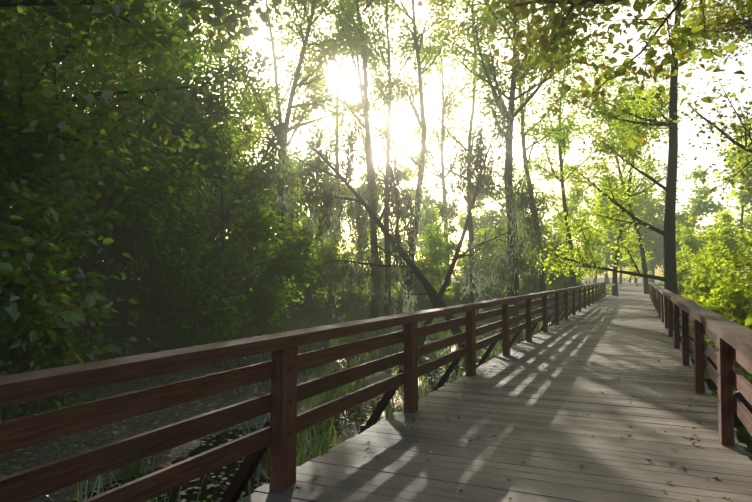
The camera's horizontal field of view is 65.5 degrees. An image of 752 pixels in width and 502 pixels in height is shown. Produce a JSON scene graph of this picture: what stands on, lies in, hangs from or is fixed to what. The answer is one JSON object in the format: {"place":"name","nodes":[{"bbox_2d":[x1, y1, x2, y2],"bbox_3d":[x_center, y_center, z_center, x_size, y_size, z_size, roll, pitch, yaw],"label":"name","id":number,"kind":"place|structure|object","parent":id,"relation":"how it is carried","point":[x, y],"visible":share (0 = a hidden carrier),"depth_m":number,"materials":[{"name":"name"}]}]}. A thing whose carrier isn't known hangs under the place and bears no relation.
{"place":"outdoors","nodes":[
{"label":"outdoors","id":0,"kind":"place"},
{"bbox_2d":[0,277,749,501],"bbox_3d":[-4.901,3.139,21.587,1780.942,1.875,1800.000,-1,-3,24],"label":"ground","id":1,"kind":"structure","parent":0,"point":[50,452],"depth_m":12.59,"materials":[{"name":"brown soil"}]},
{"bbox_2d":[0,7,149,420],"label":"bush","id":2,"kind":"object","parent":1,"relation":"on","point":[26,293],"visible":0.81,"depth_m":9.42,"materials":[{"name":"green plant"}]},
{"bbox_2d":[39,28,116,162],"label":"tree","id":3,"kind":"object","parent":1,"relation":"on","point":[75,101],"depth_m":24.33,"materials":[{"name":"green plant"}]},
{"bbox_2d":[0,33,156,356],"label":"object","id":4,"kind":"object","parent":1,"relation":"on","point":[71,212],"visible":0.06,"depth_m":14.75,"materials":[{"name":"green plant"}]},
{"bbox_2d":[0,1,172,315],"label":"maple tree","id":5,"kind":"object","parent":1,"relation":"on","point":[23,139],"visible":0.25,"depth_m":9.29,"materials":[{"name":"green plant"}]},
{"bbox_2d":[5,22,278,375],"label":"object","id":6,"kind":"object","parent":1,"relation":"on","point":[147,221],"visible":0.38,"depth_m":17.44,"materials":[{"name":"green plant"}]},
{"bbox_2d":[0,0,310,243],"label":"maple tree","id":7,"kind":"object","parent":1,"relation":"on","point":[114,18],"visible":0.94,"depth_m":9.95,"materials":[{"name":"green plant"}]},
{"bbox_2d":[17,0,293,238],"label":"maple tree","id":8,"kind":"object","parent":1,"relation":"on","point":[234,70],"visible":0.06,"depth_m":21.55,"materials":[{"name":"green plant"}]},
{"bbox_2d":[45,93,274,363],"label":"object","id":9,"kind":"object","parent":1,"relation":"on","point":[214,254],"visible":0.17,"depth_m":19.93,"materials":[{"name":"green plant"}]},
{"bbox_2d":[114,14,208,259],"bbox_3d":[-10.376,-4.008,25.508,5.988,13.533,5.792,1,-3,-18],"label":"tree","id":10,"kind":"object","parent":1,"relation":"on","point":[186,64],"depth_m":26.02,"materials":[{"name":"green plant"}]},
{"bbox_2d":[108,0,313,330],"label":"maple tree","id":11,"kind":"object","parent":1,"relation":"on","point":[249,184],"visible":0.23,"depth_m":24.67,"materials":[{"name":"green plant"}]},
{"bbox_2d":[111,86,342,342],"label":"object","id":12,"kind":"object","parent":1,"relation":"on","point":[258,232],"visible":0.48,"depth_m":21.88,"materials":[{"name":"green plant"}]},
{"bbox_2d":[214,61,249,158],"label":"tree","id":13,"kind":"object","parent":1,"relation":"on","point":[234,99],"depth_m":60.56,"materials":[{"name":"green plant"}]},
{"bbox_2d":[192,0,284,216],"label":"tall tree","id":14,"kind":"object","parent":1,"relation":"on","point":[234,42],"visible":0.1,"depth_m":35.53,"materials":[{"name":"green plant"}]},
{"bbox_2d":[220,73,289,254],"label":"tree","id":15,"kind":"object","parent":1,"relation":"on","point":[237,119],"depth_m":32.21,"materials":[{"name":"green plant"}]},
{"bbox_2d":[227,201,284,289],"bbox_3d":[-6.776,0.483,30.139,3.936,6.588,5.526,-1,-3,24],"label":"bank bush","id":16,"kind":"object","parent":1,"relation":"on","point":[253,253],"visible":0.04,"depth_m":29.89,"materials":[{"name":"green plant"}]},
{"bbox_2d":[231,83,319,255],"bbox_3d":[-6.545,-3.143,34.334,7.082,12.608,5.046,0,-3,-7],"label":"tree","id":17,"kind":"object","parent":1,"relation":"on","point":[272,199],"depth_m":33.89,"materials":[{"name":"green plant"}]},
{"bbox_2d":[224,0,338,293],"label":"tall tree","id":18,"kind":"object","parent":1,"relation":"on","point":[292,74],"visible":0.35,"depth_m":38.24,"materials":[{"name":"green plant"}]},
{"bbox_2d":[253,213,312,307],"bbox_3d":[-5.665,0.754,32.880,4.459,6.039,4.792,-1,-3,24],"label":"bank bush","id":19,"kind":"object","parent":1,"relation":"on","point":[291,283],"visible":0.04,"depth_m":32.44,"materials":[{"name":"green plant"}]},
{"bbox_2d":[275,153,307,233],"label":"horizon tree","id":20,"kind":"object","parent":1,"relation":"on","point":[296,190],"depth_m":110.28,"materials":[{"name":"green plant"}]},
{"bbox_2d":[275,105,328,257],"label":"tree","id":21,"kind":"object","parent":1,"relation":"on","point":[298,223],"depth_m":37.30,"materials":[{"name":"green plant"}]},
{"bbox_2d":[284,241,335,313],"bbox_3d":[-3.985,1.658,34.370,3.210,4.965,3.297,1,-3,-30],"label":"bank bush","id":22,"kind":"object","parent":1,"relation":"on","point":[309,296],"visible":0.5,"depth_m":34.06,"materials":[{"name":"green plant"}]},
{"bbox_2d":[290,102,340,251],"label":"tree","id":23,"kind":"object","parent":1,"relation":"on","point":[308,140],"visible":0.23,"depth_m":68.99,"materials":[{"name":"green plant"}]},
{"bbox_2d":[227,0,406,327],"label":"tall tree","id":24,"kind":"object","parent":1,"relation":"on","point":[318,105],"visible":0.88,"depth_m":28.14,"materials":[{"name":"green plant"}]},
{"bbox_2d":[301,188,333,232],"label":"horizon tree","id":25,"kind":"object","parent":1,"relation":"on","point":[314,208],"visible":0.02,"depth_m":135.54,"materials":[{"name":"green plant"}]},
{"bbox_2d":[308,226,359,308],"bbox_3d":[-2.833,1.067,35.726,4.206,5.725,4.132,-1,-3,24],"label":"bank bush","id":26,"kind":"object","parent":1,"relation":"on","point":[332,254],"visible":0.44,"depth_m":35.37,"materials":[{"name":"green plant"}]},
{"bbox_2d":[302,111,377,293],"bbox_3d":[-3.456,-3.301,41.543,6.207,13.562,4.733,-2,-3,42],"label":"tree","id":27,"kind":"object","parent":1,"relation":"on","point":[332,147],"depth_m":41.38,"materials":[{"name":"green plant"}]},
{"bbox_2d":[281,0,407,330],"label":"tall tree","id":28,"kind":"object","parent":1,"relation":"on","point":[374,311],"visible":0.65,"depth_m":30.97,"materials":[{"name":"green plant"}]},
{"bbox_2d":[300,1,393,296],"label":"tree","id":29,"kind":"object","parent":1,"relation":"on","point":[340,76],"visible":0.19,"depth_m":46.01,"materials":[{"name":"green plant"}]},
{"bbox_2d":[332,246,382,305],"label":"bank bush","id":30,"kind":"object","parent":1,"relation":"on","point":[365,292],"visible":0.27,"depth_m":39.01,"materials":[{"name":"green plant"}]},
{"bbox_2d":[333,131,382,270],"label":"tree","id":31,"kind":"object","parent":1,"relation":"on","point":[363,181],"depth_m":40.46,"materials":[{"name":"green plant"}]},
{"bbox_2d":[293,1,426,214],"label":"tall tree","id":32,"kind":"object","parent":1,"relation":"on","point":[357,65],"visible":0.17,"depth_m":45.12,"materials":[{"name":"green plant"}]},
{"bbox_2d":[259,104,465,348],"bbox_3d":[-0.705,-0.782,22.541,7.652,10.320,6.180,-2,-3,39],"label":"willow tree","id":33,"kind":"object","parent":1,"relation":"on","point":[390,185],"visible":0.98,"depth_m":23.34,"materials":[{"name":"green plant"}]},
{"bbox_2d":[349,168,390,231],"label":"horizon tree","id":34,"kind":"object","parent":1,"relation":"on","point":[379,208],"visible":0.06,"depth_m":146.45,"materials":[{"name":"green plant"}]},
{"bbox_2d":[358,211,383,269],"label":"horizon tree","id":35,"kind":"object","parent":1,"relation":"on","point":[378,229],"visible":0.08,"depth_m":166.01,"materials":[{"name":"green plant"}]},
{"bbox_2d":[0,282,751,501],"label":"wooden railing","id":36,"kind":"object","parent":1,"relation":"on","point":[544,434],"depth_m":5.00,"materials":[{"name":"brown wood"}]},
{"bbox_2d":[295,301,732,501],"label":"fallen leaves","id":37,"kind":"object","parent":36,"relation":"on","point":[508,479],"visible":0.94,"depth_m":5.88,"materials":[{"name":"brown plant"}]},
{"bbox_2d":[315,0,447,328],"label":"tall tree","id":38,"kind":"object","parent":1,"relation":"on","point":[375,27],"visible":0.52,"depth_m":33.15,"materials":[{"name":"green plant"}]},
{"bbox_2d":[361,247,405,298],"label":"bank bush","id":39,"kind":"object","parent":1,"relation":"on","point":[383,287],"visible":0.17,"depth_m":39.84,"materials":[{"name":"green plant"}]},
{"bbox_2d":[334,0,470,330],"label":"tall tree","id":40,"kind":"object","parent":1,"relation":"on","point":[420,72],"visible":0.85,"depth_m":32.01,"materials":[{"name":"green plant"}]},
{"bbox_2d":[391,247,428,304],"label":"bank bush","id":41,"kind":"object","parent":1,"relation":"on","point":[418,289],"visible":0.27,"depth_m":41.50,"materials":[{"name":"green plant"}]},
{"bbox_2d":[377,147,449,285],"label":"horizon tree","id":42,"kind":"object","parent":1,"relation":"on","point":[434,218],"visible":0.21,"depth_m":105.68,"materials":[{"name":"green plant"}]},
{"bbox_2d":[399,244,440,301],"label":"bank bush","id":43,"kind":"object","parent":1,"relation":"on","point":[432,280],"visible":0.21,"depth_m":42.41,"materials":[{"name":"green plant"}]},
{"bbox_2d":[111,285,728,328],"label":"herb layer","id":44,"kind":"object","parent":1,"relation":"on","point":[607,287],"depth_m":41.01,"materials":[{"name":"green plant"}]},
{"bbox_2d":[417,200,448,259],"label":"horizon tree","id":45,"kind":"object","parent":1,"relation":"on","point":[434,227],"visible":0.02,"depth_m":166.18,"materials":[{"name":"green plant"}]},
{"bbox_2d":[417,233,460,300],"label":"bank bush","id":46,"kind":"object","parent":1,"relation":"on","point":[442,272],"visible":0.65,"depth_m":43.65,"materials":[{"name":"green plant"}]},
{"bbox_2d":[394,0,487,291],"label":"tall tree","id":47,"kind":"object","parent":1,"relation":"on","point":[447,104],"visible":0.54,"depth_m":49.22,"materials":[{"name":"green plant"}]},
{"bbox_2d":[419,178,466,284],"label":"tree","id":48,"kind":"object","parent":1,"relation":"on","point":[437,230],"depth_m":46.25,"materials":[{"name":"green plant"}]},
{"bbox_2d":[342,91,551,345],"bbox_3d":[3.347,-1.230,24.470,9.639,11.278,3.674,1,-3,-17],"label":"willow tree","id":49,"kind":"object","parent":1,"relation":"on","point":[480,179],"visible":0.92,"depth_m":24.43,"materials":[{"name":"green plant"}]},
{"bbox_2d":[387,0,531,313],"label":"tall tree","id":50,"kind":"object","parent":1,"relation":"on","point":[469,199],"visible":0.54,"depth_m":40.86,"materials":[{"name":"green plant"}]},
{"bbox_2d":[446,253,495,301],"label":"bank bush","id":51,"kind":"object","parent":1,"relation":"on","point":[454,287],"visible":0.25,"depth_m":44.44,"materials":[{"name":"green plant"}]},
{"bbox_2d":[450,174,495,269],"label":"horizon tree","id":52,"kind":"object","parent":1,"relation":"on","point":[480,198],"visible":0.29,"depth_m":133.68,"materials":[{"name":"green plant"}]},
{"bbox_2d":[456,227,506,290],"bbox_3d":[8.103,1.151,45.678,4.645,6.473,5.487,-1,-3,24],"label":"bank bush","id":53,"kind":"object","parent":1,"relation":"on","point":[478,236],"visible":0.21,"depth_m":45.95,"materials":[{"name":"green plant"}]},
{"bbox_2d":[477,225,506,295],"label":"tree","id":54,"kind":"object","parent":1,"relation":"on","point":[496,243],"visible":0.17,"depth_m":49.98,"materials":[{"name":"green plant"}]},
{"bbox_2d":[466,162,528,262],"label":"horizon tree","id":55,"kind":"object","parent":1,"relation":"on","point":[492,212],"visible":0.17,"depth_m":127.19,"materials":[{"name":"green plant"}]},
{"bbox_2d":[476,246,527,305],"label":"bank bush","id":56,"kind":"object","parent":1,"relation":"on","point":[500,295],"visible":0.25,"depth_m":44.49,"materials":[{"name":"green plant"}]},
{"bbox_2d":[479,177,527,277],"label":"tree","id":57,"kind":"object","parent":1,"relation":"on","point":[500,229],"visible":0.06,"depth_m":53.20,"materials":[{"name":"green plant"}]},
{"bbox_2d":[426,0,624,334],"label":"oak tree","id":58,"kind":"object","parent":1,"relation":"on","point":[488,70],"visible":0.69,"depth_m":30.35,"materials":[{"name":"green plant"}]},
{"bbox_2d":[471,0,581,323],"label":"tall tree","id":59,"kind":"object","parent":1,"relation":"on","point":[534,129],"visible":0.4,"depth_m":36.95,"materials":[{"name":"green plant"}]},
{"bbox_2d":[499,160,556,272],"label":"tree","id":60,"kind":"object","parent":1,"relation":"on","point":[542,228],"depth_m":48.42,"materials":[{"name":"green plant"}]},
{"bbox_2d":[518,236,538,300],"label":"bank bush","id":61,"kind":"object","parent":1,"relation":"on","point":[529,279],"visible":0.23,"depth_m":45.32,"materials":[{"name":"green plant"}]},
{"bbox_2d":[522,221,554,255],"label":"tree","id":62,"kind":"object","parent":1,"relation":"on","point":[544,224],"depth_m":56.03,"materials":[{"name":"green plant"}]},
{"bbox_2d":[516,177,561,275],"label":"tree","id":63,"kind":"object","parent":1,"relation":"on","point":[544,206],"depth_m":51.36,"materials":[{"name":"green plant"}]},
{"bbox_2d":[519,243,560,299],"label":"bank bush","id":64,"kind":"object","parent":1,"relation":"on","point":[529,287],"visible":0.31,"depth_m":45.24,"materials":[{"name":"green plant"}]},
{"bbox_2d":[536,225,567,285],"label":"tree","id":65,"kind":"object","parent":1,"relation":"on","point":[551,233],"visible":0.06,"depth_m":50.05,"materials":[{"name":"green plant"}]},
{"bbox_2d":[533,233,594,297],"bbox_3d":[14.792,1.437,45.932,4.541,6.026,4.082,-1,-3,24],"label":"bank bush","id":66,"kind":"object","parent":1,"relation":"on","point":[561,279],"visible":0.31,"depth_m":45.62,"materials":[{"name":"green plant"}]},
{"bbox_2d":[530,142,604,280],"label":"tree","id":67,"kind":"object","parent":1,"relation":"on","point":[556,205],"depth_m":50.75,"materials":[{"name":"green plant"}]},
{"bbox_2d":[545,180,594,248],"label":"horizon tree","id":68,"kind":"object","parent":1,"relation":"on","point":[576,205],"visible":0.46,"depth_m":162.92,"materials":[{"name":"green plant"}]},
{"bbox_2d":[520,10,626,311],"bbox_3d":[15.481,-7.128,44.913,8.471,24.591,6.852,-1,-3,24],"label":"tall tree","id":69,"kind":"object","parent":1,"relation":"on","point":[570,242],"visible":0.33,"depth_m":44.37,"materials":[{"name":"green plant"}]},
{"bbox_2d":[560,229,594,283],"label":"tree","id":70,"kind":"object","parent":1,"relation":"on","point":[564,241],"visible":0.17,"depth_m":62.42,"materials":[{"name":"green plant"}]},
{"bbox_2d":[417,0,751,148],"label":"tree","id":71,"kind":"object","parent":1,"relation":"on","point":[560,22],"visible":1,"depth_m":10.00,"materials":[{"name":"green plant"}]},
{"bbox_2d":[575,225,606,282],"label":"tree","id":72,"kind":"object","parent":1,"relation":"on","point":[599,270],"visible":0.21,"depth_m":74.94,"materials":[{"name":"green plant"}]},
{"bbox_2d":[573,194,609,282],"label":"tree","id":73,"kind":"object","parent":1,"relation":"on","point":[588,216],"visible":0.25,"depth_m":142.18,"materials":[{"name":"green plant"}]},
{"bbox_2d":[574,180,632,282],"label":"horizon tree","id":74,"kind":"object","parent":1,"relation":"on","point":[599,250],"visible":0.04,"depth_m":142.31,"materials":[{"name":"green plant"}]},
{"bbox_2d":[587,171,634,284],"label":"horizon tree","id":75,"kind":"object","parent":1,"relation":"on","point":[608,250],"visible":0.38,"depth_m":121.94,"materials":[{"name":"green plant"}]},
{"bbox_2d":[576,40,656,293],"bbox_3d":[22.365,-7.962,54.543,6.636,24.318,8.148,0,-3,-9],"label":"tall tree","id":76,"kind":"object","parent":1,"relation":"on","point":[645,280],"visible":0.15,"depth_m":53.52,"materials":[{"name":"green plant"}]},
{"bbox_2d":[598,192,645,283],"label":"tree","id":77,"kind":"object","parent":1,"relation":"on","point":[636,208],"visible":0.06,"depth_m":128.51,"materials":[{"name":"green plant"}]},
{"bbox_2d":[502,0,745,335],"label":"tree","id":78,"kind":"object","parent":1,"relation":"on","point":[668,233],"visible":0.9,"depth_m":28.02,"materials":[{"name":"green plant"}]},
{"bbox_2d":[614,216,653,286],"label":"tree","id":79,"kind":"object","parent":1,"relation":"on","point":[634,256],"visible":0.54,"depth_m":91.01,"materials":[{"name":"green plant"}]},
{"bbox_2d":[619,185,650,282],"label":"tree","id":80,"kind":"object","parent":1,"relation":"on","point":[629,276],"visible":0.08,"depth_m":146.56,"materials":[{"name":"green plant"}]},
{"bbox_2d":[593,13,691,295],"bbox_3d":[20.908,-7.279,45.910,6.404,22.190,8.568,0,-3,6],"label":"tall tree","id":81,"kind":"object","parent":1,"relation":"on","point":[615,286],"visible":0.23,"depth_m":46.43,"materials":[{"name":"green plant"}]},
{"bbox_2d":[620,158,664,282],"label":"horizon tree","id":82,"kind":"object","parent":1,"relation":"on","point":[656,222],"visible":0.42,"depth_m":134.25,"materials":[{"name":"green plant"}]},
{"bbox_2d":[628,188,658,279],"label":"tree","id":83,"kind":"object","parent":1,"relation":"on","point":[646,238],"visible":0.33,"depth_m":133.46,"materials":[{"name":"green plant"}]},
{"bbox_2d":[640,193,660,281],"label":"tree","id":84,"kind":"object","parent":1,"relation":"on","point":[651,197],"depth_m":149.06,"materials":[{"name":"green plant"}]},
{"bbox_2d":[635,187,685,271],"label":"tree","id":85,"kind":"object","parent":1,"relation":"on","point":[657,253],"visible":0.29,"depth_m":124.40,"materials":[{"name":"green plant"}]},
{"bbox_2d":[656,250,696,295],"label":"bush","id":86,"kind":"object","parent":1,"relation":"on","point":[683,272],"visible":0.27,"depth_m":38.46,"materials":[{"name":"green plant"}]},
{"bbox_2d":[661,221,691,271],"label":"tree","id":87,"kind":"object","parent":1,"relation":"on","point":[678,233],"visible":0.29,"depth_m":74.28,"materials":[{"name":"green plant"}]},
{"bbox_2d":[676,210,707,270],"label":"tree","id":88,"kind":"object","parent":1,"relation":"on","point":[691,243],"visible":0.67,"depth_m":59.76,"materials":[{"name":"green plant"}]},
{"bbox_2d":[659,166,728,268],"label":"horizon tree","id":89,"kind":"object","parent":1,"relation":"on","point":[706,206],"visible":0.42,"depth_m":127.58,"materials":[{"name":"green plant"}]},
{"bbox_2d":[640,0,751,202],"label":"tree","id":90,"kind":"object","parent":1,"relation":"on","point":[741,28],"visible":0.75,"depth_m":20.27,"materials":[{"name":"green plant"}]},
{"bbox_2d":[678,232,743,304],"bbox_3d":[18.763,1.364,32.933,3.965,5.021,4.069,0,-3,-7],"label":"bush","id":91,"kind":"object","parent":1,"relation":"on","point":[696,262],"visible":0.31,"depth_m":32.94,"materials":[{"name":"green plant"}]},
{"bbox_2d":[690,227,733,283],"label":"tree","id":92,"kind":"object","parent":1,"relation":"on","point":[718,247],"visible":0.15,"depth_m":44.12,"materials":[{"name":"green plant"}]},
{"bbox_2d":[677,241,749,341],"bbox_3d":[15.634,2.159,26.525,3.509,5.264,4.098,-1,-3,24],"label":"bush","id":93,"kind":"object","parent":1,"relation":"on","point":[698,281],"visible":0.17,"depth_m":26.65,"materials":[{"name":"green plant"}]},
{"bbox_2d":[680,243,751,377],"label":"bush","id":94,"kind":"object","parent":1,"relation":"on","point":[728,300],"visible":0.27,"depth_m":16.68,"materials":[{"name":"green plant"}]},
{"bbox_2d":[681,112,751,277],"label":"horizon tree","id":95,"kind":"object","parent":1,"relation":"on","point":[742,194],"visible":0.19,"depth_m":90.69,"materials":[{"name":"green plant"}]},
{"bbox_2d":[696,229,751,320],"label":"bush","id":96,"kind":"object","parent":1,"relation":"on","point":[748,250],"visible":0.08,"depth_m":21.03,"materials":[{"name":"green plant"}]},
{"bbox_2d":[705,257,751,443],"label":"bush","id":97,"kind":"object","parent":1,"relation":"on","point":[733,306],"visible":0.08,"depth_m":11.46,"materials":[{"name":"green plant"}]},
{"bbox_2d":[709,209,750,275],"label":"tree","id":98,"kind":"object","parent":1,"relation":"on","point":[725,217],"visible":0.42,"depth_m":48.85,"materials":[{"name":"green plant"}]},
{"bbox_2d":[717,148,751,182],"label":"tree","id":99,"kind":"object","parent":1,"relation":"on","point":[736,159],"visible":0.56,"depth_m":60.32,"materials":[{"name":"green plant"}]},
{"bbox_2d":[726,153,751,192],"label":"tree","id":100,"kind":"object","parent":1,"relation":"on","point":[745,161],"visible":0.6,"depth_m":54.24,"materials":[{"name":"green plant"}]},
{"bbox_2d":[730,177,751,253],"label":"horizon tree","id":101,"kind":"object","parent":1,"relation":"on","point":[748,212],"visible":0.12,"depth_m":89.75,"materials":[{"name":"green plant"}]},
{"bbox_2d":[740,230,751,314],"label":"bush","id":102,"kind":"object","parent":1,"relation":"on","point":[741,250],"visible":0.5,"depth_m":13.97,"materials":[{"name":"green plant"}]},
{"bbox_2d":[745,318,751,325],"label":"bush","id":103,"kind":"object","parent":1,"relation":"on","point":[748,321],"visible":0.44,"depth_m":6.68,"materials":[{"name":"green plant"}]},
{"bbox_2d":[41,0,751,277],"label":"sky","id":104,"kind":"structure","parent":0,"point":[705,157],"materials":[{"name":"white"}]},
{"bbox_2d":[72,317,751,501],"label":"pond water","id":105,"kind":"structure","parent":0,"point":[230,471],"depth_m":11.12,"materials":[{"name":"grey liquid"}]},
{"bbox_2d":[0,318,525,501],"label":"grass","id":106,"kind":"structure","parent":105,"relation":"on","point":[197,479],"depth_m":11.43,"materials":[{"name":"green plant"}]},
{"bbox_2d":[0,300,750,501],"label":"reeds","id":107,"kind":"object","parent":105,"relation":"in","point":[318,400],"visible":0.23,"depth_m":12.61,"materials":[{"name":"green plant"}]}
]}

